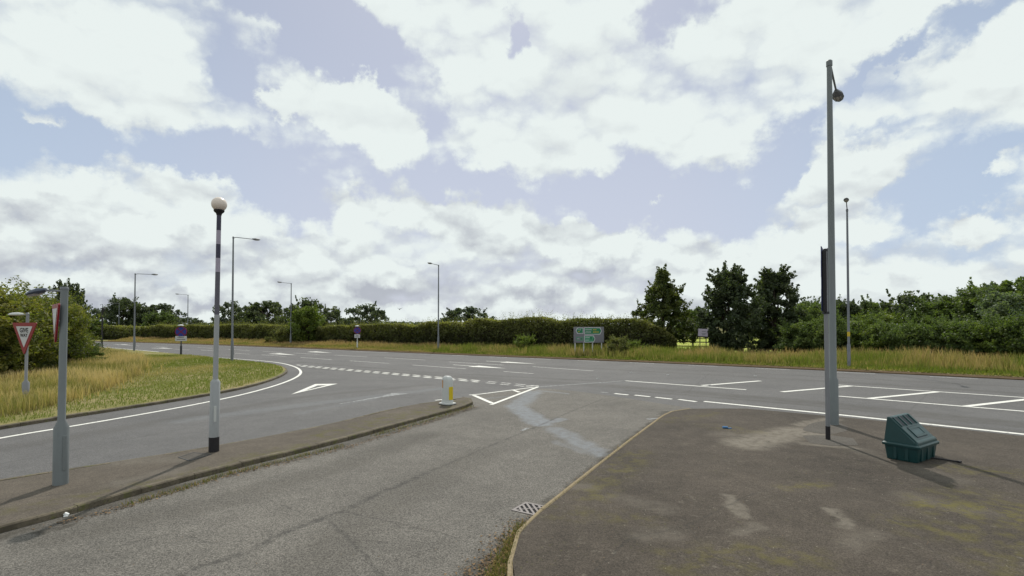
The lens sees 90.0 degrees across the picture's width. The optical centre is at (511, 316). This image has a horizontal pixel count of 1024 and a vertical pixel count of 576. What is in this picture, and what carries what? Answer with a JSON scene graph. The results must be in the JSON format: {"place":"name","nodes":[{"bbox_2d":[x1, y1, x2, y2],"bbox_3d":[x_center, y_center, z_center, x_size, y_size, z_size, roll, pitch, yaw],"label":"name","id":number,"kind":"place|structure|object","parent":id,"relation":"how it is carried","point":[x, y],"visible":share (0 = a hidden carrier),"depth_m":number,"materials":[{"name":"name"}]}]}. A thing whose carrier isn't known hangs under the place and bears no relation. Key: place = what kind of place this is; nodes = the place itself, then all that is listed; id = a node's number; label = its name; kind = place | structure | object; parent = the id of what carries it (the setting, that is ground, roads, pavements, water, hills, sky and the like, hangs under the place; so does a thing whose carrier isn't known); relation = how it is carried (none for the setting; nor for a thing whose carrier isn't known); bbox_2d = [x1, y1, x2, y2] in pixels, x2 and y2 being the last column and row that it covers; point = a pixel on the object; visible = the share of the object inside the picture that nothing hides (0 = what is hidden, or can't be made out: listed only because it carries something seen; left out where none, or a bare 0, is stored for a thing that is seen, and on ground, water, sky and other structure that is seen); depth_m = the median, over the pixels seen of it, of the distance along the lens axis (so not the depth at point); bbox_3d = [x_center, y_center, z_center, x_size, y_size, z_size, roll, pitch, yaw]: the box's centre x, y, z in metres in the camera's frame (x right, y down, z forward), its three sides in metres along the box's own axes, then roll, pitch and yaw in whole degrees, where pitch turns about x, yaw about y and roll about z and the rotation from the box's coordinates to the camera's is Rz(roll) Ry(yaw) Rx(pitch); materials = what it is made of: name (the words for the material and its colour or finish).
{"place":"outdoors","nodes":[
{"label":"outdoors","id":0,"kind":"place"},
{"bbox_2d":[100,304,105,346],"bbox_3d":[-48.104,1.190,60.073,0.633,5.326,0.349,0,-1,0],"label":"camera pole","id":1,"kind":"object","parent":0,"point":[103,309],"visible":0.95,"depth_m":60.09,"materials":[{"name":"grey metal"}]},
{"bbox_2d":[0,348,284,424],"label":"grass verge","id":2,"kind":"object","parent":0,"point":[17,417],"depth_m":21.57,"materials":[{"name":"green plant"}]},
{"bbox_2d":[8,312,36,396],"bbox_3d":[-17.259,1.500,18.112,1.242,3.297,0.333,0,-1,4],"label":"give way sign","id":3,"kind":"object","parent":2,"relation":"on","point":[24,332],"visible":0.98,"depth_m":18.12,"materials":[{"name":"metal"}]},
{"bbox_2d":[0,275,71,372],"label":"roadside bush","id":4,"kind":"object","parent":2,"relation":"on","point":[12,304],"visible":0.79,"depth_m":24.85,"materials":[{"name":"green plant"}]},
{"bbox_2d":[0,282,76,372],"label":"roadside bush","id":5,"kind":"object","parent":2,"relation":"on","point":[46,356],"visible":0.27,"depth_m":27.36,"materials":[{"name":"green plant"}]},
{"bbox_2d":[1,282,105,367],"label":"roadside bush","id":6,"kind":"object","parent":2,"relation":"on","point":[77,342],"visible":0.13,"depth_m":29.86,"materials":[{"name":"green plant"}]},
{"bbox_2d":[47,278,94,337],"bbox_3d":[-39.773,0.110,46.252,3.446,7.135,3.876,0,-1,-10],"label":"dark tree","id":7,"kind":"object","parent":2,"relation":"on","point":[70,286],"visible":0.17,"depth_m":45.94,"materials":[{"name":"green plant"}]},
{"bbox_2d":[50,291,101,361],"bbox_3d":[-29.955,0.931,33.068,5.599,5.305,5.273,0,-1,16],"label":"roadside bush","id":8,"kind":"object","parent":2,"relation":"on","point":[70,297],"visible":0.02,"depth_m":33.48,"materials":[{"name":"green plant"}]},
{"bbox_2d":[0,345,168,416],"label":"tall grass","id":9,"kind":"structure","parent":2,"relation":"on","point":[98,375],"depth_m":21.96,"materials":[{"name":"yellow plant"}]},
{"bbox_2d":[67,340,113,360],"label":"dark shrub","id":10,"kind":"object","parent":2,"relation":"on","point":[95,352],"visible":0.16,"depth_m":34.84,"materials":[{"name":"green plant"}]},
{"bbox_2d":[133,273,157,350],"bbox_3d":[-41.443,-0.510,57.935,0.300,8.844,2.349,-1,-1,35],"label":"street lamp","id":11,"kind":"object","parent":2,"relation":"on","point":[134,342],"visible":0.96,"depth_m":57.03,"materials":[{"name":"metal"}]},
{"bbox_2d":[175,324,186,354],"bbox_3d":[-31.033,2.230,47.966,1.000,2.982,0.436,0,-1,-18],"label":"clearway sign","id":12,"kind":"object","parent":2,"relation":"on","point":[180,332],"visible":0.98,"depth_m":48.02,"materials":[{"name":"metal"}]},
{"bbox_2d":[231,236,259,359],"bbox_3d":[-21.557,-1.437,41.458,0.300,10.065,2.294,-1,-1,35],"label":"street lamp","id":13,"kind":"object","parent":2,"relation":"on","point":[232,316],"visible":0.95,"depth_m":40.57,"materials":[{"name":"metal"}]},
{"bbox_2d":[0,388,692,575],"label":"side road","id":14,"kind":"structure","parent":0,"point":[443,472],"depth_m":7.95,"materials":[{"name":"grey asphalt"}]},
{"bbox_2d":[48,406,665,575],"bbox_3d":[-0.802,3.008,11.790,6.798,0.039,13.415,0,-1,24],"label":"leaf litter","id":15,"kind":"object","parent":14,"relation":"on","point":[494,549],"visible":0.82,"depth_m":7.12,"materials":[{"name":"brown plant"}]},
{"bbox_2d":[120,405,640,575],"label":"kerb weeds","id":16,"kind":"object","parent":14,"relation":"on","point":[506,553],"visible":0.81,"depth_m":7.97,"materials":[{"name":"green plant"}]},
{"bbox_2d":[511,502,542,514],"bbox_3d":[0.284,2.941,7.839,0.436,0.012,0.430,-1,-1,33],"label":"gully grate","id":17,"kind":"object","parent":14,"relation":"on","point":[528,508],"visible":0.69,"depth_m":7.83,"materials":[{"name":"metal"}]},
{"bbox_2d":[99,409,1016,572],"bbox_3d":[4.007,3.000,12.116,19.562,0.056,15.115,0,-1,0],"label":"grit","id":18,"kind":"object","parent":14,"relation":"on","point":[601,510],"visible":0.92,"depth_m":8.30,"materials":[{"name":"grey gravel"}]},
{"bbox_2d":[0,342,1023,478],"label":"road","id":19,"kind":"structure","parent":0,"point":[278,409],"depth_m":21.05,"materials":[{"name":"grey asphalt"}]},
{"bbox_2d":[0,352,286,429],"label":"verge kerb","id":20,"kind":"structure","parent":19,"relation":"on","point":[31,422],"depth_m":17.37,"materials":[{"name":"concrete"}]},
{"bbox_2d":[0,397,471,524],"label":"traffic island","id":21,"kind":"structure","parent":19,"relation":"on","point":[25,497],"depth_m":9.73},
{"bbox_2d":[25,287,69,485],"bbox_3d":[-7.968,1.226,8.843,0.874,3.478,0.364,0,-1,15],"label":"sign lamp post","id":22,"kind":"object","parent":21,"relation":"on","point":[60,460],"visible":0.98,"depth_m":8.77,"materials":[{"name":"grey green paint"},{"name":"metal"}]},
{"bbox_2d":[62,436,65,470],"bbox_3d":[-7.645,2.328,8.737,0.040,0.584,0.050,-1,-1,29],"label":"door","id":23,"kind":"structure","parent":22,"relation":"in","point":[64,437],"depth_m":8.73,"materials":[{"name":"grey paint"}]},
{"bbox_2d":[178,452,211,460],"bbox_3d":[-6.643,2.898,10.605,0.526,0.006,0.581,0,-1,15],"label":"tarmac patch","id":24,"kind":"object","parent":21,"relation":"on","point":[191,456],"visible":1,"depth_m":10.61,"materials":[{"name":"grey asphalt"}]},
{"bbox_2d":[208,197,226,452],"bbox_3d":[-6.385,0.203,11.110,0.312,5.610,0.309,0,-1,0],"label":"beacon pole","id":25,"kind":"object","parent":21,"relation":"on","point":[219,205],"visible":0.98,"depth_m":11.06,"materials":[{"name":"grey metal"}]},
{"bbox_2d":[214,406,216,421],"bbox_3d":[-6.379,2.091,10.999,0.050,0.340,0.030,1,-1,-34],"label":"door","id":26,"kind":"structure","parent":25,"relation":"in","point":[215,407],"depth_m":10.99,"materials":[{"name":"white paint"}]},
{"bbox_2d":[439,376,455,405],"bbox_3d":[-2.234,2.558,17.733,0.520,0.996,0.440,-1,-1,42],"label":"traffic bollard","id":27,"kind":"object","parent":21,"relation":"on","point":[447,390],"visible":1,"depth_m":17.61,"materials":[{"name":"white paint"}]},
{"bbox_2d":[0,398,472,532],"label":"island kerb","id":28,"kind":"structure","parent":19,"relation":"on","point":[78,507],"depth_m":9.58,"materials":[{"name":"concrete"}]},
{"bbox_2d":[341,381,656,430],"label":"faded road markings","id":29,"kind":"object","parent":19,"relation":"on","point":[391,394],"visible":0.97,"depth_m":20.70,"materials":[{"name":"paint"}]},
{"bbox_2d":[0,347,1023,438],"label":"road markings","id":30,"kind":"object","parent":19,"relation":"on","point":[314,385],"visible":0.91,"depth_m":20.42,"materials":[{"name":"white paint"}]},
{"bbox_2d":[117,342,970,386],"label":"worn road markings","id":31,"kind":"object","parent":19,"relation":"on","point":[449,367],"visible":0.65,"depth_m":38.58,"materials":[{"name":"paint"}]},
{"bbox_2d":[507,408,689,575],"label":"pavement kerb","id":32,"kind":"structure","parent":19,"relation":"on","point":[541,509],"depth_m":8.20,"materials":[{"name":"grey concrete"}]},
{"bbox_2d":[0,0,1023,325],"label":"sky","id":33,"kind":"structure","parent":0,"point":[546,155],"materials":[{"name":"white"}]},
{"bbox_2d":[91,339,1023,376],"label":"verge","id":34,"kind":"structure","parent":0,"point":[656,360],"depth_m":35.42,"materials":[{"name":"green plant"}]},
{"bbox_2d":[96,324,151,339],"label":"hedge","id":35,"kind":"object","parent":34,"relation":"on","point":[114,332],"visible":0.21,"depth_m":101.78,"materials":[{"name":"green plant"}]},
{"bbox_2d":[264,336,275,342],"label":"verge bramble","id":36,"kind":"object","parent":34,"relation":"on","point":[267,339],"visible":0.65,"depth_m":74.66,"materials":[{"name":"green plant"}]},
{"bbox_2d":[278,281,291,341],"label":"street lamp","id":37,"kind":"object","parent":34,"relation":"on","point":[290,310],"visible":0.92,"depth_m":71.96,"materials":[{"name":"metal"}]},
{"bbox_2d":[270,320,301,341],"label":"hedge shrub","id":38,"kind":"object","parent":34,"relation":"on","point":[282,331],"visible":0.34,"depth_m":73.70,"materials":[{"name":"green plant"}]},
{"bbox_2d":[286,302,326,341],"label":"hedge tree","id":39,"kind":"object","parent":34,"relation":"on","point":[309,314],"visible":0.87,"depth_m":72.52,"materials":[{"name":"green plant"}]},
{"bbox_2d":[354,325,360,347],"bbox_3d":[-18.718,2.525,61.887,0.860,2.928,0.428,0,-1,-8],"label":"clearway sign","id":40,"kind":"object","parent":34,"relation":"on","point":[357,330],"visible":0.98,"depth_m":61.95,"materials":[{"name":"blue metal"}]},
{"bbox_2d":[150,308,677,348],"bbox_3d":[-26.307,1.786,72.561,95.909,4.815,6.751,-1,-1,29],"label":"long hedge","id":41,"kind":"object","parent":34,"relation":"on","point":[543,329],"visible":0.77,"depth_m":58.12,"materials":[{"name":"green plant"}]},
{"bbox_2d":[428,262,438,347],"bbox_3d":[-8.501,-0.979,55.380,0.300,9.684,1.799,-1,-1,35],"label":"street lamp","id":42,"kind":"object","parent":34,"relation":"on","point":[438,305],"visible":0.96,"depth_m":55.94,"materials":[{"name":"metal"}]},
{"bbox_2d":[513,334,536,347],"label":"verge bramble","id":43,"kind":"object","parent":34,"relation":"on","point":[527,340],"visible":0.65,"depth_m":51.11,"materials":[{"name":"green plant"}]},
{"bbox_2d":[574,327,603,352],"bbox_3d":[6.895,2.308,46.008,2.779,2.752,0.150,0,-1,-6],"label":"direction sign","id":44,"kind":"object","parent":34,"relation":"on","point":[583,335],"visible":0.94,"depth_m":45.95,"materials":[{"name":"grey metal"}]},
{"bbox_2d":[604,334,629,352],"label":"verge bramble","id":45,"kind":"object","parent":34,"relation":"on","point":[613,341],"visible":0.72,"depth_m":44.45,"materials":[{"name":"green plant"}]},
{"bbox_2d":[626,339,647,347],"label":"verge bramble","id":46,"kind":"object","parent":34,"relation":"on","point":[631,342],"visible":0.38,"depth_m":46.09,"materials":[{"name":"green plant"}]},
{"bbox_2d":[698,329,707,348],"bbox_3d":[17.163,2.381,45.997,0.854,2.606,0.129,0,-1,14],"label":"notice board","id":47,"kind":"object","parent":34,"relation":"on","point":[702,332],"visible":0.88,"depth_m":45.96,"materials":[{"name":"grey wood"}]},
{"bbox_2d":[844,198,850,367],"bbox_3d":[21.414,-2.010,32.668,0.300,10.875,1.833,-1,-1,35],"label":"street lamp","id":48,"kind":"object","parent":34,"relation":"on","point":[846,200],"visible":0.98,"depth_m":33.28,"materials":[{"name":"metal"}]},
{"bbox_2d":[974,311,1023,356],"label":"shrub","id":49,"kind":"object","parent":34,"relation":"on","point":[1014,326],"visible":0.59,"depth_m":33.95,"materials":[{"name":"green plant"}]},
{"bbox_2d":[986,308,1023,357],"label":"shrub","id":50,"kind":"object","parent":34,"relation":"on","point":[1014,344],"visible":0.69,"depth_m":33.42,"materials":[{"name":"green plant"}]},
{"bbox_2d":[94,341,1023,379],"bbox_3d":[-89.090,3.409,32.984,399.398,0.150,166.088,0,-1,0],"label":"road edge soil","id":51,"kind":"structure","parent":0,"point":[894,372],"depth_m":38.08,"materials":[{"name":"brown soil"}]},
{"bbox_2d":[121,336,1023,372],"bbox_3d":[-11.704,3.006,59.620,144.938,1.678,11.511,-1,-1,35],"label":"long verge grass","id":52,"kind":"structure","parent":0,"point":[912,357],"depth_m":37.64,"materials":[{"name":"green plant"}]},
{"bbox_2d":[677,338,783,352],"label":"pasture","id":53,"kind":"structure","parent":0,"point":[703,340],"depth_m":83.25,"materials":[{"name":"green plant"}]},
{"bbox_2d":[674,306,701,334],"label":"tree","id":54,"kind":"object","parent":53,"relation":"on","point":[692,312],"visible":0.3,"depth_m":115.77,"materials":[{"name":"green plant"}]},
{"bbox_2d":[677,341,747,350],"bbox_3d":[23.057,3.322,59.447,12.328,1.300,0.217,-1,-1,35],"label":"field fence","id":55,"kind":"object","parent":53,"relation":"on","point":[698,346],"depth_m":60.38,"materials":[{"name":"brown wood"}]},
{"bbox_2d":[781,296,820,313],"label":"woodland tree","id":56,"kind":"object","parent":53,"relation":"on","point":[807,303],"visible":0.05,"depth_m":60.50,"materials":[{"name":"green plant"}]},
{"bbox_2d":[796,302,845,325],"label":"woodland tree","id":57,"kind":"object","parent":53,"relation":"on","point":[814,310],"visible":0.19,"depth_m":55.23,"materials":[{"name":"green plant"}]},
{"bbox_2d":[836,294,865,320],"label":"woodland tree","id":58,"kind":"object","parent":53,"relation":"on","point":[842,308],"visible":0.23,"depth_m":64.58,"materials":[{"name":"green plant"}]},
{"bbox_2d":[850,294,888,332],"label":"woodland tree","id":59,"kind":"object","parent":53,"relation":"on","point":[874,307],"visible":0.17,"depth_m":63.51,"materials":[{"name":"green plant"}]},
{"bbox_2d":[845,308,904,335],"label":"woodland tree","id":60,"kind":"object","parent":53,"relation":"on","point":[889,317],"visible":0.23,"depth_m":51.01,"materials":[{"name":"green plant"}]},
{"bbox_2d":[879,288,934,322],"bbox_3d":[49.303,0.249,63.810,6.873,7.760,8.051,-1,-1,30],"label":"woodland tree","id":61,"kind":"object","parent":53,"relation":"on","point":[906,300],"visible":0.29,"depth_m":63.23,"materials":[{"name":"green plant"}]},
{"bbox_2d":[901,294,955,340],"bbox_3d":[46.619,0.736,57.074,6.412,6.488,6.962,0,-1,-23],"label":"woodland tree","id":62,"kind":"object","parent":53,"relation":"on","point":[924,309],"visible":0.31,"depth_m":56.83,"materials":[{"name":"green plant"}]},
{"bbox_2d":[918,287,998,325],"bbox_3d":[49.061,0.303,55.726,7.418,7.338,7.649,1,-1,-42],"label":"woodland tree","id":63,"kind":"object","parent":53,"relation":"on","point":[944,300],"visible":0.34,"depth_m":54.86,"materials":[{"name":"green plant"}]},
{"bbox_2d":[947,277,1019,322],"bbox_3d":[50.306,-0.146,54.160,7.418,8.202,7.649,-1,-1,29],"label":"woodland tree","id":64,"kind":"object","parent":53,"relation":"on","point":[973,289],"visible":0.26,"depth_m":53.26,"materials":[{"name":"green plant"}]},
{"bbox_2d":[960,282,1023,323],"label":"woodland tree","id":65,"kind":"object","parent":53,"relation":"on","point":[1006,300],"visible":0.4,"depth_m":47.59,"materials":[{"name":"green plant"}]},
{"bbox_2d":[977,276,1023,317],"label":"woodland tree","id":66,"kind":"object","parent":53,"relation":"on","point":[1005,285],"visible":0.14,"depth_m":52.70,"materials":[{"name":"green plant"}]},
{"bbox_2d":[997,278,1023,316],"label":"woodland tree","id":67,"kind":"object","parent":53,"relation":"on","point":[1021,285],"visible":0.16,"depth_m":47.97,"materials":[{"name":"green plant"}]},
{"bbox_2d":[513,409,1023,575],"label":"pavement","id":68,"kind":"structure","parent":0,"point":[852,514],"depth_m":7.78,"materials":[{"name":"grey asphalt"}]},
{"bbox_2d":[821,246,830,439],"bbox_3d":[7.784,0.695,12.673,0.159,4.797,0.824,-1,-1,35],"label":"edge on sign","id":69,"kind":"object","parent":68,"relation":"on","point":[824,286],"visible":0.97,"depth_m":12.44,"materials":[{"name":"grey metal"}]},
{"bbox_2d":[803,421,857,445],"bbox_3d":[8.218,3.004,13.390,1.128,0.001,3.628,-1,-1,29],"label":"pavement patch","id":70,"kind":"object","parent":68,"relation":"on","point":[817,427],"visible":0.85,"depth_m":12.77,"materials":[{"name":"grey concrete"}]},
{"bbox_2d":[826,59,843,424],"bbox_3d":[9.587,-2.065,15.138,0.315,10.410,2.049,-1,-1,40],"label":"street lamp","id":71,"kind":"object","parent":68,"relation":"on","point":[836,95],"visible":0.98,"depth_m":14.39,"materials":[{"name":"grey metal"}]},
{"bbox_2d":[882,413,938,462],"bbox_3d":[8.359,2.525,10.738,1.069,0.863,0.669,1,-1,-33],"label":"grit bin","id":72,"kind":"object","parent":68,"relation":"on","point":[908,437],"visible":0.99,"depth_m":10.54,"materials":[{"name":"green plastic"}]},
{"bbox_2d":[931,457,961,462],"bbox_3d":[8.852,2.931,10.509,0.574,0.039,0.084,-1,-2,44],"label":"metal rod","id":73,"kind":"object","parent":68,"relation":"on","point":[946,459],"visible":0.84,"depth_m":10.46,"materials":[{"name":"black paint"}]},
{"label":"ground","id":74,"kind":"structure","parent":0,"visible":0},
{"bbox_2d":[88,318,105,338],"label":"skyline tree","id":75,"kind":"object","parent":74,"relation":"on","point":[98,330],"visible":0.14,"depth_m":104.45,"materials":[{"name":"green plant"}]},
{"bbox_2d":[87,308,116,325],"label":"skyline tree","id":76,"kind":"object","parent":74,"relation":"on","point":[94,311],"visible":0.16,"depth_m":133.76,"materials":[{"name":"green plant"}]},
{"bbox_2d":[100,293,146,325],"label":"skyline tree","id":77,"kind":"object","parent":74,"relation":"on","point":[124,308],"visible":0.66,"depth_m":116.77,"materials":[{"name":"green plant"}]},
{"bbox_2d":[136,309,178,326],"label":"skyline tree","id":78,"kind":"object","parent":74,"relation":"on","point":[153,318],"visible":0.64,"depth_m":110.96,"materials":[{"name":"green plant"}]},
{"bbox_2d":[135,303,186,325],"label":"skyline tree","id":79,"kind":"object","parent":74,"relation":"on","point":[163,307],"visible":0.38,"depth_m":121.01,"materials":[{"name":"green plant"}]},
{"bbox_2d":[172,317,206,325],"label":"skyline tree","id":80,"kind":"object","parent":74,"relation":"on","point":[193,321],"visible":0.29,"depth_m":126.76,"materials":[{"name":"green plant"}]},
{"bbox_2d":[210,300,242,323],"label":"skyline tree","id":81,"kind":"object","parent":74,"relation":"on","point":[224,312],"visible":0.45,"depth_m":103.77,"materials":[{"name":"green plant"}]},
{"bbox_2d":[238,307,274,323],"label":"skyline tree","id":82,"kind":"object","parent":74,"relation":"on","point":[264,310],"visible":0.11,"depth_m":98.70,"materials":[{"name":"green plant"}]},
{"bbox_2d":[234,300,289,324],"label":"skyline tree","id":83,"kind":"object","parent":74,"relation":"on","point":[280,315],"visible":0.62,"depth_m":96.23,"materials":[{"name":"green plant"}]},
{"bbox_2d":[114,321,455,324],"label":"distant wood","id":84,"kind":"object","parent":74,"relation":"on","point":[410,322],"visible":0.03,"depth_m":417.09,"materials":[{"name":"green plant"}]},
{"bbox_2d":[284,295,323,323],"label":"skyline tree","id":85,"kind":"object","parent":74,"relation":"on","point":[304,303],"visible":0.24,"depth_m":94.98,"materials":[{"name":"green plant"}]},
{"bbox_2d":[320,305,344,325],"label":"skyline tree","id":86,"kind":"object","parent":74,"relation":"on","point":[333,315],"visible":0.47,"depth_m":96.29,"materials":[{"name":"green plant"}]},
{"bbox_2d":[340,301,392,324],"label":"skyline tree","id":87,"kind":"object","parent":74,"relation":"on","point":[366,317],"visible":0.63,"depth_m":90.59,"materials":[{"name":"green plant"}]},
{"bbox_2d":[436,306,495,321],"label":"skyline tree","id":88,"kind":"object","parent":74,"relation":"on","point":[469,311],"visible":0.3,"depth_m":84.86,"materials":[{"name":"green plant"}]},
{"bbox_2d":[630,263,698,344],"bbox_3d":[16.159,-0.881,54.338,7.336,9.663,8.262,0,-1,11],"label":"conical tree","id":89,"kind":"object","parent":74,"relation":"on","point":[663,289],"visible":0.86,"depth_m":53.17,"materials":[{"name":"green plant"}]},
{"bbox_2d":[690,260,770,351],"bbox_3d":[20.154,-0.762,47.649,7.148,9.152,6.289,-1,-1,33],"label":"broadleaf tree","id":90,"kind":"object","parent":74,"relation":"on","point":[733,289],"visible":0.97,"depth_m":46.48,"materials":[{"name":"green plant"}]},
{"bbox_2d":[747,337,771,352],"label":"verge bramble","id":91,"kind":"object","parent":74,"relation":"on","point":[759,344],"visible":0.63,"depth_m":47.20,"materials":[{"name":"green plant"}]},
{"bbox_2d":[747,264,810,352],"bbox_3d":[25.034,-0.663,49.768,6.126,9.064,5.447,0,-1,5],"label":"broadleaf tree","id":92,"kind":"object","parent":74,"relation":"on","point":[773,287],"visible":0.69,"depth_m":48.61,"materials":[{"name":"green plant"}]},
{"bbox_2d":[777,336,801,352],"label":"verge bramble","id":93,"kind":"object","parent":74,"relation":"on","point":[788,346],"visible":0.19,"depth_m":44.57,"materials":[{"name":"green plant"}]},
{"bbox_2d":[769,312,823,352],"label":"shrub","id":94,"kind":"object","parent":74,"relation":"on","point":[794,331],"visible":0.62,"depth_m":43.71,"materials":[{"name":"green plant"}]},
{"bbox_2d":[797,320,852,351],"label":"shrub","id":95,"kind":"object","parent":74,"relation":"on","point":[820,332],"visible":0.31,"depth_m":42.70,"materials":[{"name":"green plant"}]},
{"bbox_2d":[810,308,874,352],"bbox_3d":[28.049,1.568,43.106,4.852,4.444,5.129,1,-1,-27],"label":"shrub","id":96,"kind":"object","parent":74,"relation":"on","point":[841,323],"visible":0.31,"depth_m":41.86,"materials":[{"name":"green plant"}]},
{"bbox_2d":[837,324,896,352],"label":"shrub","id":97,"kind":"object","parent":74,"relation":"on","point":[855,339],"visible":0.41,"depth_m":40.54,"materials":[{"name":"green plant"}]},
{"bbox_2d":[852,313,919,351],"bbox_3d":[29.849,1.655,40.333,4.687,4.134,4.458,0,-1,-21],"label":"shrub","id":98,"kind":"object","parent":74,"relation":"on","point":[880,327],"visible":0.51,"depth_m":39.60,"materials":[{"name":"green plant"}]},
{"bbox_2d":[874,322,941,355],"bbox_3d":[30.509,2.017,39.472,4.717,3.262,3.951,0,-1,6],"label":"shrub","id":99,"kind":"object","parent":74,"relation":"on","point":[921,343],"visible":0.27,"depth_m":38.52,"materials":[{"name":"green plant"}]},
{"bbox_2d":[889,312,965,354],"bbox_3d":[31.600,1.665,38.423,4.472,4.031,4.833,0,-1,-13],"label":"shrub","id":100,"kind":"object","parent":74,"relation":"on","point":[925,327],"visible":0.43,"depth_m":37.82,"materials":[{"name":"green plant"}]},
{"bbox_2d":[920,313,1007,357],"bbox_3d":[32.399,1.676,37.281,4.419,3.915,5.440,0,-1,14],"label":"shrub","id":101,"kind":"object","parent":74,"relation":"on","point":[963,327],"visible":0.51,"depth_m":36.11,"materials":[{"name":"green plant"}]},
{"bbox_2d":[944,314,1020,359],"bbox_3d":[33.434,1.715,36.144,5.086,3.824,4.402,0,-1,-2],"label":"shrub","id":102,"kind":"object","parent":74,"relation":"on","point":[976,342],"visible":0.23,"depth_m":35.15,"materials":[{"name":"green plant"}]}
]}

